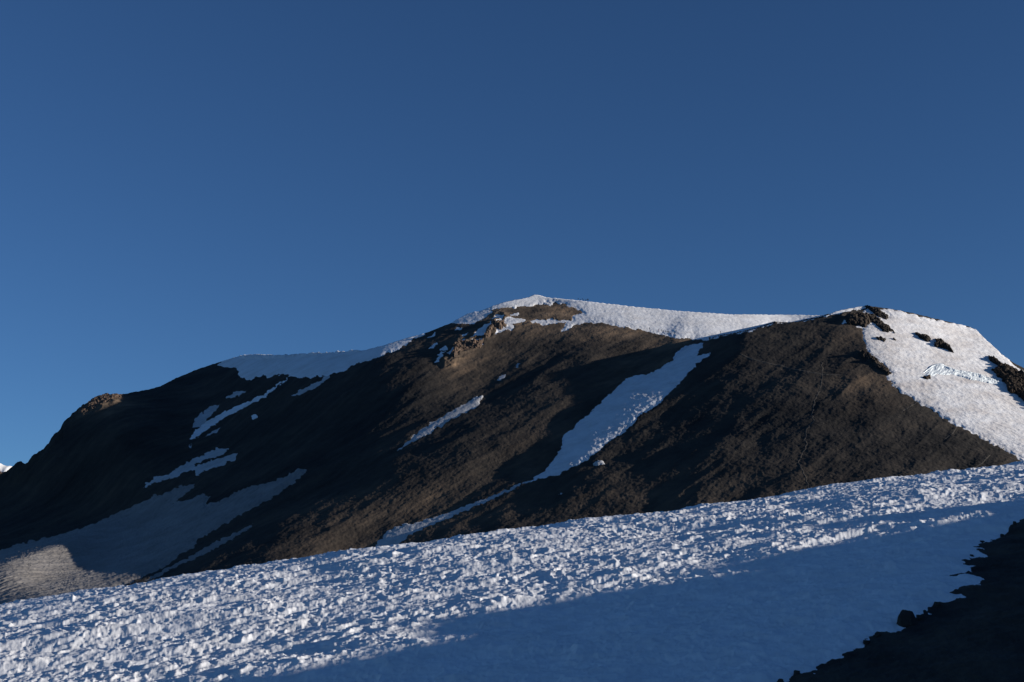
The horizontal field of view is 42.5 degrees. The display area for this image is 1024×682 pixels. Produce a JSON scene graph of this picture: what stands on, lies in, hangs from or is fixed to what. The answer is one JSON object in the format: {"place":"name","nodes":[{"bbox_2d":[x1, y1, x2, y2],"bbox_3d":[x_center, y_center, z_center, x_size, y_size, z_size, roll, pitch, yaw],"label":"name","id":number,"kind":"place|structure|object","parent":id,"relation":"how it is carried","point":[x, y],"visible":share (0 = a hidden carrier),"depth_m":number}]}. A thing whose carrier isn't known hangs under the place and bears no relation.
{"place":"outdoors","nodes":[
{"label":"outdoors","id":0,"kind":"place"},
{"bbox_2d":[0,302,1023,585],"bbox_3d":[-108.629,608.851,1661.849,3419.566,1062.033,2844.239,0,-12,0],"label":"mountain","id":1,"kind":"structure","parent":0,"point":[724,420],"depth_m":798.81},
{"bbox_2d":[76,393,122,412],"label":"rock outcrop","id":2,"kind":"object","parent":1,"relation":"on","point":[92,404],"visible":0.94,"depth_m":1146.97},
{"bbox_2d":[0,468,306,604],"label":"glacier","id":3,"kind":"object","parent":1,"relation":"on","point":[154,533],"visible":0.77,"depth_m":783.02},
{"bbox_2d":[143,447,237,487],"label":"snow patch","id":4,"kind":"object","parent":1,"relation":"on","point":[198,468],"visible":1,"depth_m":951.57},
{"bbox_2d":[146,525,251,580],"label":"snow patch","id":5,"kind":"object","parent":1,"relation":"on","point":[212,546],"visible":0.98,"depth_m":709.86},
{"bbox_2d":[192,405,218,427],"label":"snow patch","id":6,"kind":"object","parent":1,"relation":"on","point":[200,419],"visible":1,"depth_m":1096.87},
{"bbox_2d":[226,391,245,397],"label":"snow patch","id":7,"kind":"object","parent":1,"relation":"on","point":[238,393],"visible":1,"depth_m":1125.83},
{"bbox_2d":[239,350,359,359],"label":"snow patch","id":8,"kind":"object","parent":1,"relation":"on","point":[259,356],"visible":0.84,"depth_m":1185.55},
{"bbox_2d":[190,333,424,438],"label":"snow patch","id":9,"kind":"object","parent":1,"relation":"on","point":[310,366],"visible":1,"depth_m":1077.18},
{"bbox_2d":[291,376,329,395],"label":"snow patch","id":10,"kind":"object","parent":1,"relation":"on","point":[311,386],"visible":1,"depth_m":1011.42},
{"bbox_2d":[397,395,482,450],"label":"snow patch","id":11,"kind":"object","parent":1,"relation":"on","point":[474,403],"visible":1,"depth_m":843.87},
{"bbox_2d":[434,351,445,362],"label":"snow patch","id":12,"kind":"object","parent":1,"relation":"on","point":[440,355],"visible":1,"depth_m":979.13},
{"bbox_2d":[375,480,531,546],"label":"snow patch","id":13,"kind":"object","parent":1,"relation":"on","point":[397,535],"visible":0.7,"depth_m":678.17},
{"bbox_2d":[450,338,483,356],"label":"rock outcrop","id":14,"kind":"object","parent":1,"relation":"on","point":[461,345],"visible":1,"depth_m":992.13},
{"bbox_2d":[452,309,492,323],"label":"snow patch","id":15,"kind":"object","parent":1,"relation":"on","point":[472,318],"visible":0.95,"depth_m":1098.61},
{"bbox_2d":[471,321,490,336],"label":"snow patch","id":16,"kind":"object","parent":1,"relation":"on","point":[481,331],"visible":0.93,"depth_m":1036.88},
{"bbox_2d":[483,319,504,337],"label":"rock outcrop","id":17,"kind":"object","parent":1,"relation":"on","point":[499,324],"visible":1,"depth_m":1037.67},
{"bbox_2d":[492,314,503,319],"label":"snow patch","id":18,"kind":"object","parent":1,"relation":"on","point":[498,316],"visible":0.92,"depth_m":1079.71},
{"bbox_2d":[497,374,505,380],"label":"snow patch","id":19,"kind":"object","parent":1,"relation":"on","point":[500,377],"visible":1,"depth_m":913.66},
{"bbox_2d":[495,317,525,333],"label":"snow patch","id":20,"kind":"object","parent":1,"relation":"on","point":[509,321],"visible":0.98,"depth_m":1050.82},
{"bbox_2d":[593,460,604,465],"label":"snow patch","id":21,"kind":"object","parent":1,"relation":"on","point":[598,462],"visible":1,"depth_m":705.27},
{"bbox_2d":[531,343,710,481],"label":"snow couloir","id":22,"kind":"structure","parent":1,"relation":"on","point":[622,407],"depth_m":782.65},
{"bbox_2d":[485,295,826,340],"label":"snowfield","id":23,"kind":"structure","parent":1,"relation":"on","point":[692,325],"depth_m":1022.17},
{"bbox_2d":[741,354,840,375],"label":"path","id":24,"kind":"structure","parent":1,"relation":"on","point":[788,367],"depth_m":786.63},
{"bbox_2d":[798,361,823,488],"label":"path","id":25,"kind":"structure","parent":1,"relation":"on","point":[808,427],"depth_m":685.58},
{"bbox_2d":[825,306,865,316],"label":"snow patch","id":26,"kind":"object","parent":1,"relation":"on","point":[849,310],"visible":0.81,"depth_m":882.79},
{"bbox_2d":[856,309,1023,460],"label":"snowfield","id":27,"kind":"structure","parent":1,"relation":"on","point":[993,414],"depth_m":750.59},
{"bbox_2d":[846,312,869,327],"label":"rock outcrop","id":28,"kind":"object","parent":27,"relation":"on","point":[861,319],"visible":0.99,"depth_m":850.84},
{"bbox_2d":[860,350,873,359],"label":"rock outcrop","id":29,"kind":"object","parent":27,"relation":"on","point":[865,354],"visible":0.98,"depth_m":780.56},
{"bbox_2d":[865,305,887,319],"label":"rock outcrop","id":30,"kind":"object","parent":27,"relation":"on","point":[878,312],"visible":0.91,"depth_m":872.42},
{"bbox_2d":[876,336,885,341],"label":"rock outcrop","id":31,"kind":"object","parent":27,"relation":"on","point":[881,338],"visible":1,"depth_m":811.54},
{"bbox_2d":[868,313,894,332],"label":"rock outcrop","id":32,"kind":"object","parent":27,"relation":"on","point":[879,323],"visible":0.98,"depth_m":844.29},
{"bbox_2d":[871,356,891,374],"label":"rock outcrop","id":33,"kind":"object","parent":27,"relation":"on","point":[879,365],"visible":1,"depth_m":761.60},
{"bbox_2d":[915,332,930,341],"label":"rock outcrop","id":34,"kind":"object","parent":27,"relation":"on","point":[926,337],"visible":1,"depth_m":821.09},
{"bbox_2d":[934,338,953,352],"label":"rock outcrop","id":35,"kind":"object","parent":27,"relation":"on","point":[940,343],"visible":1,"depth_m":807.16},
{"bbox_2d":[920,363,1002,384],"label":"ice cliff","id":36,"kind":"structure","parent":27,"relation":"on","point":[937,368],"depth_m":753.95},
{"bbox_2d":[989,355,1023,400],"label":"rock outcrop","id":37,"kind":"object","parent":27,"relation":"on","point":[1012,377],"visible":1,"depth_m":752.65},
{"bbox_2d":[0,0,1023,465],"label":"sky","id":38,"kind":"structure","parent":0,"point":[187,186]},
{"bbox_2d":[777,519,1023,681],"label":"scree slope","id":39,"kind":"structure","parent":0,"point":[976,634],"depth_m":69.09},
{"bbox_2d":[863,640,869,644],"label":"rock","id":40,"kind":"object","parent":39,"relation":"on","point":[866,642],"visible":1,"depth_m":70.87},
{"bbox_2d":[896,610,917,627],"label":"boulder","id":41,"kind":"object","parent":39,"relation":"on","point":[906,618],"visible":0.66,"depth_m":73.25},
{"bbox_2d":[916,615,923,620],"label":"rock","id":42,"kind":"object","parent":39,"relation":"on","point":[919,617],"visible":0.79,"depth_m":74.50},
{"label":"far peak","id":43,"kind":"structure","parent":0,"visible":0},
{"bbox_2d":[0,463,11,471],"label":"snow cap","id":44,"kind":"object","parent":43,"relation":"on","point":[3,468],"visible":0.06,"depth_m":2592.86},
{"bbox_3d":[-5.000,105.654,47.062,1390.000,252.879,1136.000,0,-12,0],"label":"hillside","id":45,"kind":"structure","parent":0,"visible":0},
{"bbox_2d":[0,461,1023,681],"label":"snowfield","id":46,"kind":"structure","parent":45,"relation":"on","point":[784,586],"depth_m":92.11}
]}

